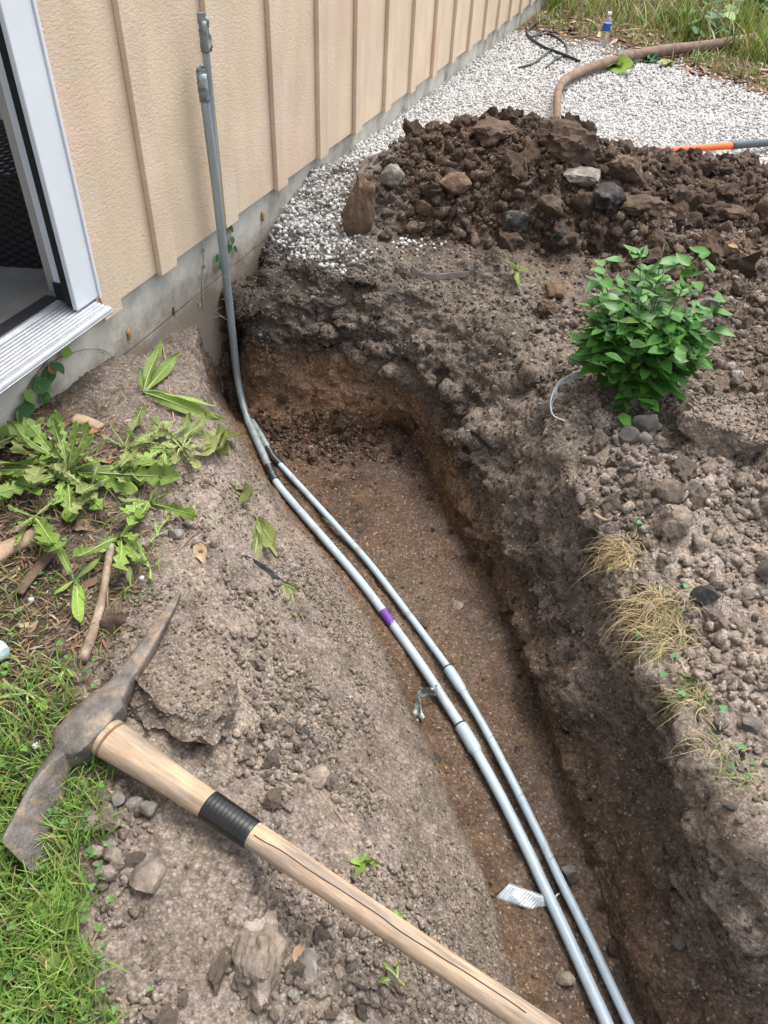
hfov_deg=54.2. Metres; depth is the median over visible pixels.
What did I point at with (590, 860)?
fallen clod
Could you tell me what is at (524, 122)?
soil clod
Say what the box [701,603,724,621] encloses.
dry clod
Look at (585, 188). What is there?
soil clod
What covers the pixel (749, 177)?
soil clod
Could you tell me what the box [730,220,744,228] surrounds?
soil clod
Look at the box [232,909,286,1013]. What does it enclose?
rock
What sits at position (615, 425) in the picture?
grey stone
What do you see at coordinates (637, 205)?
long clod
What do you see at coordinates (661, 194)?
soil clod
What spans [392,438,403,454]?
pit clod
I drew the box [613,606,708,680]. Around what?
grass tuft
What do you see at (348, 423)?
pit clod
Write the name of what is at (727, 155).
soil clod
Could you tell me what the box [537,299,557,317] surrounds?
dark clod
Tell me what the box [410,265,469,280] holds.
stick
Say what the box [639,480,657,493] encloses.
dry clod
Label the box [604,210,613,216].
soil clod
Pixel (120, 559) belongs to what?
leafy weed
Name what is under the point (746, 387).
dry clod
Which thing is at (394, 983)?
clod
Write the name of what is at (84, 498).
leafy weed
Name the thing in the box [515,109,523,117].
soil clod
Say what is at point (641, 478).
dry clod
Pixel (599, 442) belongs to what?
dry clod
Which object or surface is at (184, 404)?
broadleaf weed
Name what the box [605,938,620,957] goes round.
fallen clod
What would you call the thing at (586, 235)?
soil clod
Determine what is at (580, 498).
embedded stone
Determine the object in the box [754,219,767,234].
soil clod
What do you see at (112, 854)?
rubble stone
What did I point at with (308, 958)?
grey stone
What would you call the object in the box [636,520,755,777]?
clover
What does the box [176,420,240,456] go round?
weed
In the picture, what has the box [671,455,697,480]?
dry clod
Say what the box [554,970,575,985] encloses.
tan stone
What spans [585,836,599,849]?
fallen clod
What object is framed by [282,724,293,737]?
clod
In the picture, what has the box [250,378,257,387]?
fallen clod
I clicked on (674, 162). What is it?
soil clod
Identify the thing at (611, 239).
soil clod
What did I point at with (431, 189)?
soil clod
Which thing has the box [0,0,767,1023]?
ground
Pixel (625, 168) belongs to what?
dark clod
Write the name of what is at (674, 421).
dry clod
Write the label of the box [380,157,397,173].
soil clod
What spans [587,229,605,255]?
soil clod
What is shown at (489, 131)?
dark clod
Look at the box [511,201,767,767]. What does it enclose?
bank rubble
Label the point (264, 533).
wilted weed
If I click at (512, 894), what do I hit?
foil strip
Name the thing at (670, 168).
soil clod
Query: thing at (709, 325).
bush clod
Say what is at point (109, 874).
rubble stone
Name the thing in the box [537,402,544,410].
embedded stone
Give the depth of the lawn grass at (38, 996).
1.07 m
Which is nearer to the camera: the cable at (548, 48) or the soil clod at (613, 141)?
the soil clod at (613, 141)
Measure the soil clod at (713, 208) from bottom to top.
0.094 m
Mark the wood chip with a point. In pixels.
(93, 423)
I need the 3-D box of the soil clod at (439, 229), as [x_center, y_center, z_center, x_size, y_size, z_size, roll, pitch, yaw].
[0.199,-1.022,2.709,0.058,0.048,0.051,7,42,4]
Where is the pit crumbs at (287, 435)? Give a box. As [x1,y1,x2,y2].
[234,392,439,478]
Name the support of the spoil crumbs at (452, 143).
on the ground at (162, 922)
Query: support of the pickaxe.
on the ground at (162, 922)
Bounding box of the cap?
[0,640,10,662]
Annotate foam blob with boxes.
[126,328,131,339]
[261,211,264,221]
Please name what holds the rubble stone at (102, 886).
on the ground at (162, 922)
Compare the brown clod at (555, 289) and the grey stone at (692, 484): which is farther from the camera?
the brown clod at (555, 289)
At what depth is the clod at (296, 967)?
1.07 m
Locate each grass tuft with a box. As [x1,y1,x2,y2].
[580,527,649,584]
[585,572,708,669]
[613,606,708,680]
[643,668,731,727]
[661,713,749,772]
[702,749,767,803]
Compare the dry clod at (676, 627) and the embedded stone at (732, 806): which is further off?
the dry clod at (676, 627)
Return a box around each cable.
[518,47,553,68]
[526,14,580,62]
[531,33,567,67]
[532,24,555,35]
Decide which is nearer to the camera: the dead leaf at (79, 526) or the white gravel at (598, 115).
the dead leaf at (79, 526)
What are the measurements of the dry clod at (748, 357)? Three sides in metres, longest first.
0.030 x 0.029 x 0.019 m
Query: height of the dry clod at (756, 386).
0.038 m
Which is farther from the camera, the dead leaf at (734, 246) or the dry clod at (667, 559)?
the dead leaf at (734, 246)
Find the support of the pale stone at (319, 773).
on the ground at (162, 922)
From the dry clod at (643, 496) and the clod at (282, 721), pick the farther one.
the dry clod at (643, 496)
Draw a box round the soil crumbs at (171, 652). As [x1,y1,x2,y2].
[108,577,238,737]
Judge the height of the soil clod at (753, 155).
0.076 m
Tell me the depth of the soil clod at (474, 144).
2.77 m
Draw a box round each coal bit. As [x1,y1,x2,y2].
[303,727,310,743]
[434,752,440,761]
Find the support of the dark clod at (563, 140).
on the spoil crumbs at (452, 143)
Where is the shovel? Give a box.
[660,138,767,151]
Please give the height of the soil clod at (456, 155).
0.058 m
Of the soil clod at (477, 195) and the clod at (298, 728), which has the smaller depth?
the clod at (298, 728)
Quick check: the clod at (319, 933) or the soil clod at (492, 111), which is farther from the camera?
the soil clod at (492, 111)
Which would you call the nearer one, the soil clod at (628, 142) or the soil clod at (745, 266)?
the soil clod at (745, 266)
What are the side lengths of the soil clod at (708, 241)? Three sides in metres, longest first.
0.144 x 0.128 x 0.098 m
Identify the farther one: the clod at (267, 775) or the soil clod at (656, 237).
the soil clod at (656, 237)
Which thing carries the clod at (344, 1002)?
on the ground at (162, 922)
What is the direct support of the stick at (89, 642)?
on the ground at (162, 922)
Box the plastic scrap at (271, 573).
[242,555,282,580]
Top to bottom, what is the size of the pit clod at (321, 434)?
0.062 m
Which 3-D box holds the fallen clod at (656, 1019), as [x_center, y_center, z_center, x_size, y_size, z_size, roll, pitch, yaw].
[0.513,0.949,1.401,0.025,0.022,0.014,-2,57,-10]
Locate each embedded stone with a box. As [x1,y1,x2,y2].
[361,316,368,325]
[386,371,391,377]
[485,322,491,328]
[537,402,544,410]
[576,492,585,505]
[597,618,604,626]
[671,933,684,949]
[722,800,738,811]
[761,957,767,964]
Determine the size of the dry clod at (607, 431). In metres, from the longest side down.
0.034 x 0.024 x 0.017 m
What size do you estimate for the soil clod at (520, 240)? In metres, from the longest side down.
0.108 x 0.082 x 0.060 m
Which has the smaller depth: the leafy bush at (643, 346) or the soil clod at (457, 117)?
the leafy bush at (643, 346)
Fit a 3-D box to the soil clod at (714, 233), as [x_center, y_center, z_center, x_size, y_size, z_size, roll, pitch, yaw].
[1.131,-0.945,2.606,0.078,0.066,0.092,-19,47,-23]
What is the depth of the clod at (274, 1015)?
1.02 m
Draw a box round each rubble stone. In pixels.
[91,844,103,858]
[96,864,115,881]
[96,881,108,891]
[102,846,120,862]
[110,791,126,807]
[114,856,125,871]
[125,796,143,812]
[140,800,158,817]
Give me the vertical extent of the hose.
0.106 m
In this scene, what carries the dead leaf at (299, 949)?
on the ground at (162, 922)
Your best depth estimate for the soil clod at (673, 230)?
2.61 m
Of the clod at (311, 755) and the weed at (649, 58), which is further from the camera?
the weed at (649, 58)
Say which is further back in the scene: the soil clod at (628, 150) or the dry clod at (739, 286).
the soil clod at (628, 150)
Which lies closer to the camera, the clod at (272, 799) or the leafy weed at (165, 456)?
the clod at (272, 799)
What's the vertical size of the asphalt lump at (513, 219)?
0.079 m
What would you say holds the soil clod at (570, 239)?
on the ground at (162, 922)
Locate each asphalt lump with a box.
[502,210,529,232]
[549,227,567,253]
[593,182,626,211]
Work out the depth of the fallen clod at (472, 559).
2.33 m
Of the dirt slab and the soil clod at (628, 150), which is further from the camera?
the soil clod at (628, 150)
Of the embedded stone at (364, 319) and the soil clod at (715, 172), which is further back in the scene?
the soil clod at (715, 172)
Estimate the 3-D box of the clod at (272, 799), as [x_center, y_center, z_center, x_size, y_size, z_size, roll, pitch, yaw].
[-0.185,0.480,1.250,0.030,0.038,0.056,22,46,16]
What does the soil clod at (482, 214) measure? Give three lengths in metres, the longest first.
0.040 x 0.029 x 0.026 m
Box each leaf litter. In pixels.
[0,411,163,712]
[522,10,767,94]
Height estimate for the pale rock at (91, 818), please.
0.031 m
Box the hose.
[553,33,758,118]
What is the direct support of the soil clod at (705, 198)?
on the spoil crumbs at (452, 143)
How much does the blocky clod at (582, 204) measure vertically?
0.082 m
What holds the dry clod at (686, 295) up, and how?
on the ground at (162, 922)
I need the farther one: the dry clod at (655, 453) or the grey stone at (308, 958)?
the dry clod at (655, 453)
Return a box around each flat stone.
[129,856,166,893]
[453,600,463,609]
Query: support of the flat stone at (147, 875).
on the ground at (162, 922)
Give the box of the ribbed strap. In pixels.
[550,371,581,421]
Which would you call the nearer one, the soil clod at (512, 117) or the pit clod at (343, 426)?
the pit clod at (343, 426)
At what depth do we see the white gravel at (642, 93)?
4.73 m
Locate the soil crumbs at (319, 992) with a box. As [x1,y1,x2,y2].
[89,473,474,1023]
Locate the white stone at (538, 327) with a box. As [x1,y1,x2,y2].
[534,324,543,330]
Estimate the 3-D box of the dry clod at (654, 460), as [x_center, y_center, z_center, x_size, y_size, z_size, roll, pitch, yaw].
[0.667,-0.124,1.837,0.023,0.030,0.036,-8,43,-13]
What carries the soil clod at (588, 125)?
on the ground at (162, 922)
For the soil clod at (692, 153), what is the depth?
3.02 m
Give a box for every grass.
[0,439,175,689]
[0,636,133,1023]
[523,0,767,90]
[542,0,767,65]
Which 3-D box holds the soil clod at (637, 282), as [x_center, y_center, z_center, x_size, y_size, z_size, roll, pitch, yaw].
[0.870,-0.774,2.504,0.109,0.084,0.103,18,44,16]
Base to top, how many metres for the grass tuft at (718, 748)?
0.081 m
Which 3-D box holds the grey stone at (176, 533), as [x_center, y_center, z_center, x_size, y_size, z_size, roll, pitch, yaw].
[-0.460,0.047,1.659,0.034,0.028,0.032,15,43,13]
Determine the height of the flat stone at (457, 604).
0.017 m
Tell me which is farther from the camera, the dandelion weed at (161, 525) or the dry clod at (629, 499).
the dry clod at (629, 499)
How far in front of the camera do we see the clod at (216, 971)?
1.02 m
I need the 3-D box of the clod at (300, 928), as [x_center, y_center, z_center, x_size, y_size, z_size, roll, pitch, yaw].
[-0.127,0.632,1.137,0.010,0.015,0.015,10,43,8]
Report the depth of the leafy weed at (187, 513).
1.68 m
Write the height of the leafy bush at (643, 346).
0.397 m
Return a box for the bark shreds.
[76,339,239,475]
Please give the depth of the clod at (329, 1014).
1.05 m
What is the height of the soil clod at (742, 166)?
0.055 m
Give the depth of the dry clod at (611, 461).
1.86 m
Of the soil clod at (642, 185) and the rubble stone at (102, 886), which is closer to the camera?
the rubble stone at (102, 886)
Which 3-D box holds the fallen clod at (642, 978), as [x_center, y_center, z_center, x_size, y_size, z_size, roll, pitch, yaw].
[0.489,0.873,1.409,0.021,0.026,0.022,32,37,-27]
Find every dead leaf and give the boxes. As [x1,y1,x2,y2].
[73,519,89,530]
[193,543,206,563]
[292,944,304,961]
[728,244,742,252]
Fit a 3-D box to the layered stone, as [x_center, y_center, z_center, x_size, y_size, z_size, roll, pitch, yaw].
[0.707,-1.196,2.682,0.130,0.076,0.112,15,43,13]
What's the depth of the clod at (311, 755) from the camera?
1.40 m
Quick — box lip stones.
[273,216,705,553]
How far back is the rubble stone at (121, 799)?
1.19 m
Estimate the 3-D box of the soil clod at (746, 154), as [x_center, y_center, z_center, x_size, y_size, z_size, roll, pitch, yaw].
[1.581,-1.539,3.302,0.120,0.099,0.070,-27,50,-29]
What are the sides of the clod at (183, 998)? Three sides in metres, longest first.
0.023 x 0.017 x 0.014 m
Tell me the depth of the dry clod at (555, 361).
2.26 m
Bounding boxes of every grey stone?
[168,529,184,538]
[182,521,193,528]
[299,948,317,984]
[560,864,578,883]
[611,421,623,432]
[612,434,621,445]
[618,424,638,444]
[631,413,658,432]
[636,431,652,445]
[686,479,702,491]
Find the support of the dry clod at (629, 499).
on the ground at (162, 922)
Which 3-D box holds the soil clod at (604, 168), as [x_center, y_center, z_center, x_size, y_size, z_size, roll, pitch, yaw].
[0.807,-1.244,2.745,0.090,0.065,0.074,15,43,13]
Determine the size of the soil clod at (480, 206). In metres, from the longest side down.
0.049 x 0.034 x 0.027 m
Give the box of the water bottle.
[599,12,611,46]
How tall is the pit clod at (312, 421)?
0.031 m
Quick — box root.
[69,774,114,780]
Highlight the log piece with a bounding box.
[0,528,36,562]
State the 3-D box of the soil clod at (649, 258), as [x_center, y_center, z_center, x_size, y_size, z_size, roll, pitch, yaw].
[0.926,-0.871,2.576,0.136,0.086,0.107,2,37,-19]
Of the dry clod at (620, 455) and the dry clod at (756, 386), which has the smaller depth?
the dry clod at (620, 455)
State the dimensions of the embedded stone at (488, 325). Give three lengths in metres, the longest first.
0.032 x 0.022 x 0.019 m
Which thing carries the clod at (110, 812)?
on the ground at (162, 922)
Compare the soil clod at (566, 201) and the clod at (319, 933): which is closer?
the clod at (319, 933)
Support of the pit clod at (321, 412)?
on the ground at (162, 922)
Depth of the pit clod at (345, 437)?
2.71 m
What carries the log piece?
on the ground at (162, 922)
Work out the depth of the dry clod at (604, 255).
2.63 m
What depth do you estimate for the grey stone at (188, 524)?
1.69 m
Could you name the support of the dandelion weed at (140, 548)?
on the ground at (162, 922)
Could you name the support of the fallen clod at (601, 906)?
on the ground at (162, 922)
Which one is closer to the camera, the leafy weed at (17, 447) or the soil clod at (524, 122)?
the leafy weed at (17, 447)
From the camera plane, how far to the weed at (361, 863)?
1.27 m
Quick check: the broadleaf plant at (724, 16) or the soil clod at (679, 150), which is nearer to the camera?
the soil clod at (679, 150)
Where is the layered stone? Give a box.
[563,166,600,186]
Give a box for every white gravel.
[268,156,446,274]
[334,78,767,163]
[442,29,767,125]
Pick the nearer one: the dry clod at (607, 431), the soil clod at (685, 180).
the dry clod at (607, 431)
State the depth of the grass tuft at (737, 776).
1.26 m
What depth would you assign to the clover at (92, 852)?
1.08 m
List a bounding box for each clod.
[86,787,110,804]
[98,807,117,834]
[99,613,128,633]
[123,851,145,867]
[132,806,141,815]
[152,1003,178,1023]
[178,989,188,1008]
[208,951,226,995]
[225,953,233,967]
[243,748,252,759]
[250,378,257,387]
[250,659,266,670]
[250,878,259,894]
[258,401,264,412]
[260,719,276,734]
[260,747,279,769]
[262,787,282,809]
[263,421,270,429]
[264,694,270,700]
[264,772,275,780]
[264,906,276,914]
[268,1008,279,1022]
[271,432,276,440]
[273,424,281,433]
[275,704,281,712]
[277,390,287,403]
[277,717,286,726]
[282,423,292,428]
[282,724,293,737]
[284,960,305,979]
[291,741,301,752]
[293,976,304,991]
[294,724,303,734]
[297,925,304,933]
[306,450,317,461]
[308,752,314,760]
[309,417,315,425]
[312,925,329,947]
[316,424,327,432]
[316,429,325,440]
[318,409,325,414]
[323,1009,338,1019]
[326,773,341,793]
[332,406,342,414]
[332,421,343,432]
[338,434,351,444]
[339,423,346,430]
[339,997,348,1007]
[341,174,375,235]
[344,420,352,427]
[351,419,358,424]
[355,1003,367,1021]
[365,395,374,399]
[371,438,377,446]
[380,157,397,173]
[382,183,390,190]
[385,969,399,990]
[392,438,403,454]
[402,119,422,137]
[407,418,418,429]
[409,192,423,203]
[416,200,434,216]
[421,181,442,198]
[423,461,428,467]
[425,120,440,127]
[432,224,446,235]
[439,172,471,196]
[441,220,447,227]
[446,205,455,226]
[451,150,464,161]
[453,113,466,118]
[459,193,471,205]
[463,527,476,540]
[467,557,476,562]
[468,142,478,146]
[471,189,482,203]
[473,116,519,147]
[474,202,483,211]
[478,106,498,119]
[479,211,485,217]
[484,558,493,569]
[486,570,491,576]
[491,220,519,235]
[496,108,518,124]
[496,145,518,154]
[496,149,526,180]
[496,227,517,252]
[501,604,509,615]
[503,106,512,122]
[504,232,525,245]
[509,605,519,613]
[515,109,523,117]
[520,119,528,127]
[520,139,540,169]
[522,113,539,121]
[526,111,541,128]
[531,305,538,314]
[535,118,601,166]
[536,194,564,215]
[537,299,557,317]
[541,228,551,235]
[543,232,552,251]
[545,280,565,298]
[551,220,579,250]
[552,356,560,366]
[557,405,567,410]
[560,158,582,167]
[561,390,575,404]
[563,196,570,204]
[564,111,580,122]
[570,192,593,215]
[579,186,589,191]
[580,119,596,132]
[583,231,590,238]
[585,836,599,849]
[586,857,595,864]
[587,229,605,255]
[591,432,608,454]
[593,162,611,177]
[594,149,615,163]
[597,900,605,910]
[600,252,608,258]
[600,491,621,514]
[602,386,619,395]
[603,428,611,435]
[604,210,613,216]
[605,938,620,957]
[606,155,643,182]
[606,455,617,466]
[607,234,616,244]
[610,139,618,146]
[610,180,622,189]
[610,261,619,269]
[617,194,665,216]
[617,451,625,459]
[618,473,634,489]
[619,139,635,149]
[622,488,640,498]
[624,145,631,153]
[625,497,636,503]
[627,522,633,528]
[630,268,660,284]
[631,577,648,591]
[633,471,647,488]
[634,182,644,190]
[636,247,662,265]
[637,971,647,982]
[638,491,650,500]
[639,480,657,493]
[641,498,652,516]
[644,227,669,252]
[647,213,663,225]
[647,451,657,456]
[648,431,656,437]
[649,456,660,465]
[651,478,687,504]
[652,1016,659,1023]
[653,190,666,200]
[654,172,664,179]
[654,504,694,540]
[655,441,673,453]
[656,445,667,452]
[660,247,666,257]
[661,163,684,176]
[664,264,687,281]
[664,555,671,564]
[666,190,672,201]
[667,233,679,245]
[668,159,682,164]
[669,184,694,204]
[669,226,677,233]
[670,416,677,429]
[671,199,689,220]
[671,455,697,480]
[672,214,685,231]
[672,626,681,633]
[675,147,684,152]
[677,573,686,579]
[678,280,691,297]
[679,175,689,185]
[681,147,702,160]
[682,238,693,252]
[683,212,703,229]
[685,308,713,329]
[687,455,697,460]
[687,485,707,509]
[689,192,716,211]
[691,160,714,175]
[694,231,722,266]
[696,201,731,221]
[699,184,718,193]
[700,221,712,227]
[701,228,722,246]
[701,382,715,394]
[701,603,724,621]
[703,211,721,223]
[706,165,719,178]
[708,352,722,363]
[708,572,716,580]
[709,180,720,185]
[710,223,718,229]
[714,616,729,632]
[716,182,740,195]
[716,183,741,204]
[719,152,737,161]
[720,250,762,279]
[724,204,748,219]
[725,499,732,506]
[729,614,747,637]
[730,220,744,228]
[731,277,750,295]
[733,331,744,337]
[737,315,753,329]
[738,149,751,158]
[738,163,746,171]
[738,382,751,392]
[738,588,755,602]
[741,169,756,186]
[741,355,751,360]
[748,158,760,167]
[749,381,761,393]
[751,153,759,163]
[754,187,767,196]
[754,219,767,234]
[754,346,761,351]
[755,196,767,217]
[755,357,762,363]
[759,497,767,516]
[760,288,767,293]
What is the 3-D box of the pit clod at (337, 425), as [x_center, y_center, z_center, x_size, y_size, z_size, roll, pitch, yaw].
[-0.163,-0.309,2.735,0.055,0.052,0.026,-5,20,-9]
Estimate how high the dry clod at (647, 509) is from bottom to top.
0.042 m
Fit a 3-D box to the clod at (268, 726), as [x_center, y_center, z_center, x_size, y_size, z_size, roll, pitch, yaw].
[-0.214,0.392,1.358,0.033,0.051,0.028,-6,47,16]
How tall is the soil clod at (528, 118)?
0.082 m
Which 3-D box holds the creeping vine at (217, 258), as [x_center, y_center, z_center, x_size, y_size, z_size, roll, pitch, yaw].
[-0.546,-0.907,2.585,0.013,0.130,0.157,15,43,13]
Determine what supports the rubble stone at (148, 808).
on the ground at (162, 922)
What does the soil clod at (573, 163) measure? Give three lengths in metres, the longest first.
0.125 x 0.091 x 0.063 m
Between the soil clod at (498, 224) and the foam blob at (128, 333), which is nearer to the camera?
the foam blob at (128, 333)
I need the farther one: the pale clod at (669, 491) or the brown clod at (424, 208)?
the brown clod at (424, 208)
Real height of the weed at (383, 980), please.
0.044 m
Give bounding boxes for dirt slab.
[676,394,767,458]
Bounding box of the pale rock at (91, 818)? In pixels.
[73,812,100,831]
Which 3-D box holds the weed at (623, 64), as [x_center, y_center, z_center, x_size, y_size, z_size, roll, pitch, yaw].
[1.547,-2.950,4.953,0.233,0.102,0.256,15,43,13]
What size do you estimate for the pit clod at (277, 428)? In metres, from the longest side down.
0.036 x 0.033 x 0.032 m
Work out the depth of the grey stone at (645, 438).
1.90 m
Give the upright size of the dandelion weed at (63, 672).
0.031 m
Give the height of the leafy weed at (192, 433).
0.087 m
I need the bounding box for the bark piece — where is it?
[14,545,55,595]
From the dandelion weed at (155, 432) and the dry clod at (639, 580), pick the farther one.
the dandelion weed at (155, 432)
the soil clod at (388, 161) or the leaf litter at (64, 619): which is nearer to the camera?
the leaf litter at (64, 619)
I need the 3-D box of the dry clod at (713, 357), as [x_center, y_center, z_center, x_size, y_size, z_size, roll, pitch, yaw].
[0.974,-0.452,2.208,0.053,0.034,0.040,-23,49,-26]
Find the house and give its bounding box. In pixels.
[0,0,544,439]
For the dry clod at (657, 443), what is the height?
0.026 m
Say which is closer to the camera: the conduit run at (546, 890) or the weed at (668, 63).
the conduit run at (546, 890)
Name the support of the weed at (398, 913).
on the ground at (162, 922)
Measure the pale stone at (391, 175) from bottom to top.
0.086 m
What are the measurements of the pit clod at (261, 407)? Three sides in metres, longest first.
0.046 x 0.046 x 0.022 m
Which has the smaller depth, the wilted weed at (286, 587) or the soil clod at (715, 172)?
the wilted weed at (286, 587)
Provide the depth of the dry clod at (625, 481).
1.80 m
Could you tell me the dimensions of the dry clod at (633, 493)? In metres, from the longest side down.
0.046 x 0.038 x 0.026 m
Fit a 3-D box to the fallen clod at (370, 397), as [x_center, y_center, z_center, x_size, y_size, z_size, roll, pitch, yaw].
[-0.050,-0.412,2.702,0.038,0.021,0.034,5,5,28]
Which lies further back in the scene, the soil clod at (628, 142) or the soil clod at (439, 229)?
the soil clod at (628, 142)
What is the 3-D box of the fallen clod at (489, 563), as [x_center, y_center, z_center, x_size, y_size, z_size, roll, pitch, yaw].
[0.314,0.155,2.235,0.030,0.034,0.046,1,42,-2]
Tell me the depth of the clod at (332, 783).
1.36 m
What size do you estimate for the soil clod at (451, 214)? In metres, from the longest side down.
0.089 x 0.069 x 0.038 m
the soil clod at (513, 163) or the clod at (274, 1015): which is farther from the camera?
the soil clod at (513, 163)
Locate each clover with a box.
[0,482,152,1023]
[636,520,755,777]
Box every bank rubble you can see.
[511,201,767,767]
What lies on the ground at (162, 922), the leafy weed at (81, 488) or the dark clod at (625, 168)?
the leafy weed at (81, 488)
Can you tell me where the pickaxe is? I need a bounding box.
[1,592,560,1023]
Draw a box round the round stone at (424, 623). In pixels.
[419,618,428,629]
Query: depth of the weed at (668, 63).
5.16 m
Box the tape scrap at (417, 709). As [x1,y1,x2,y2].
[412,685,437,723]
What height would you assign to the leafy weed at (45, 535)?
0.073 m
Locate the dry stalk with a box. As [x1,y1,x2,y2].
[162,343,174,422]
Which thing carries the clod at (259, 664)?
on the ground at (162, 922)
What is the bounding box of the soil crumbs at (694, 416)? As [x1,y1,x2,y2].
[674,392,767,455]
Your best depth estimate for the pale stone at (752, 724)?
1.33 m
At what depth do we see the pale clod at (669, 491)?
1.72 m
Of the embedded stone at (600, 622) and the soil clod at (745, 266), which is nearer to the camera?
the embedded stone at (600, 622)
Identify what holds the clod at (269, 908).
on the ground at (162, 922)
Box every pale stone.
[306,763,329,788]
[380,163,405,187]
[742,714,763,733]
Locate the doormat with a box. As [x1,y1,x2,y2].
[0,119,42,267]
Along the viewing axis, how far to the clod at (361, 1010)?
1.07 m
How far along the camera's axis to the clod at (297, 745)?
1.38 m
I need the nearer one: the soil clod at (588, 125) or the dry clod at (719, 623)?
the dry clod at (719, 623)
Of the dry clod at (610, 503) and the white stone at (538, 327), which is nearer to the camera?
the dry clod at (610, 503)
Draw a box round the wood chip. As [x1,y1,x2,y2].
[70,414,104,429]
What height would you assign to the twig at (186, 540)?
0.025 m
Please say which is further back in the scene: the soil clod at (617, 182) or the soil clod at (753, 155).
the soil clod at (753, 155)
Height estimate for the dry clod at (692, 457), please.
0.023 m
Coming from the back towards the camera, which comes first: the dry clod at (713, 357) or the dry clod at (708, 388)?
the dry clod at (713, 357)
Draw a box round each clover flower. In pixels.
[28,597,33,602]
[32,742,39,748]
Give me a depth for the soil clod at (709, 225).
2.68 m
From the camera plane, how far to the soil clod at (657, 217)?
2.62 m
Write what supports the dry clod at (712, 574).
on the ground at (162, 922)
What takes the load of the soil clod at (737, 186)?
on the spoil crumbs at (452, 143)
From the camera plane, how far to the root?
1.22 m
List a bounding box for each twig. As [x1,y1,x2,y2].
[8,613,72,662]
[157,508,233,581]
[162,530,206,564]
[320,792,351,839]
[593,511,621,520]
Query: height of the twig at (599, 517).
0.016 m
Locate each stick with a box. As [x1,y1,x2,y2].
[77,542,114,663]
[410,265,469,280]
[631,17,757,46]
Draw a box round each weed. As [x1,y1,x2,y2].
[0,409,181,521]
[0,417,58,454]
[0,675,50,710]
[1,452,53,497]
[7,494,65,551]
[12,438,79,483]
[26,886,77,934]
[36,948,78,985]
[47,652,75,686]
[53,537,100,623]
[54,460,116,513]
[67,446,140,492]
[73,508,148,570]
[101,403,177,481]
[118,475,196,525]
[121,566,133,593]
[124,412,190,466]
[134,539,152,579]
[138,338,229,419]
[146,513,170,544]
[150,411,211,469]
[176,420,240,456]
[234,482,255,503]
[252,516,277,557]
[279,581,305,622]
[350,851,379,875]
[377,960,408,989]
[394,909,407,917]
[506,258,530,284]
[607,54,634,73]
[643,44,658,62]
[660,59,673,65]
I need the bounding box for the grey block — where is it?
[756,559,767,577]
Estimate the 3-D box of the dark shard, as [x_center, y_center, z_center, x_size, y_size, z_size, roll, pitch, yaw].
[0.658,0.169,1.530,0.059,0.037,0.041,-6,43,-10]
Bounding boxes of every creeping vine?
[0,346,112,446]
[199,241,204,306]
[215,225,237,272]
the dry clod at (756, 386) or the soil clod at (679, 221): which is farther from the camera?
the soil clod at (679, 221)
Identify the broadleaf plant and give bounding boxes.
[669,1,735,37]
[713,0,767,23]
[743,0,767,19]
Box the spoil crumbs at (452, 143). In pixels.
[362,113,767,306]
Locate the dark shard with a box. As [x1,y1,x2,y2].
[690,585,720,605]
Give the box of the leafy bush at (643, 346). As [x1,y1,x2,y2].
[566,243,735,424]
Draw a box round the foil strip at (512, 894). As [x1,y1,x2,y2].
[496,883,559,908]
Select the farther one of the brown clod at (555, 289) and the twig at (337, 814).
the brown clod at (555, 289)
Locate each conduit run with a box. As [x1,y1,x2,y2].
[196,64,613,1023]
[197,12,634,1023]
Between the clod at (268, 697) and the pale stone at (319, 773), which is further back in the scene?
the clod at (268, 697)
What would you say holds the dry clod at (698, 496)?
on the ground at (162, 922)
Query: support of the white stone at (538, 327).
on the ground at (162, 922)
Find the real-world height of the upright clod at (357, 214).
0.248 m
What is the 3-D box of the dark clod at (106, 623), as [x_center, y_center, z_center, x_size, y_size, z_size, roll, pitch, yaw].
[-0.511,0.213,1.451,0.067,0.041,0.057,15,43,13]
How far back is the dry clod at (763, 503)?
1.72 m
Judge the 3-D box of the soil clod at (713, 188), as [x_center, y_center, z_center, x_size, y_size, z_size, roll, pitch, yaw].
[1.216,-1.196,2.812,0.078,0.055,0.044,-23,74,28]
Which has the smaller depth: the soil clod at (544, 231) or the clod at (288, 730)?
the clod at (288, 730)

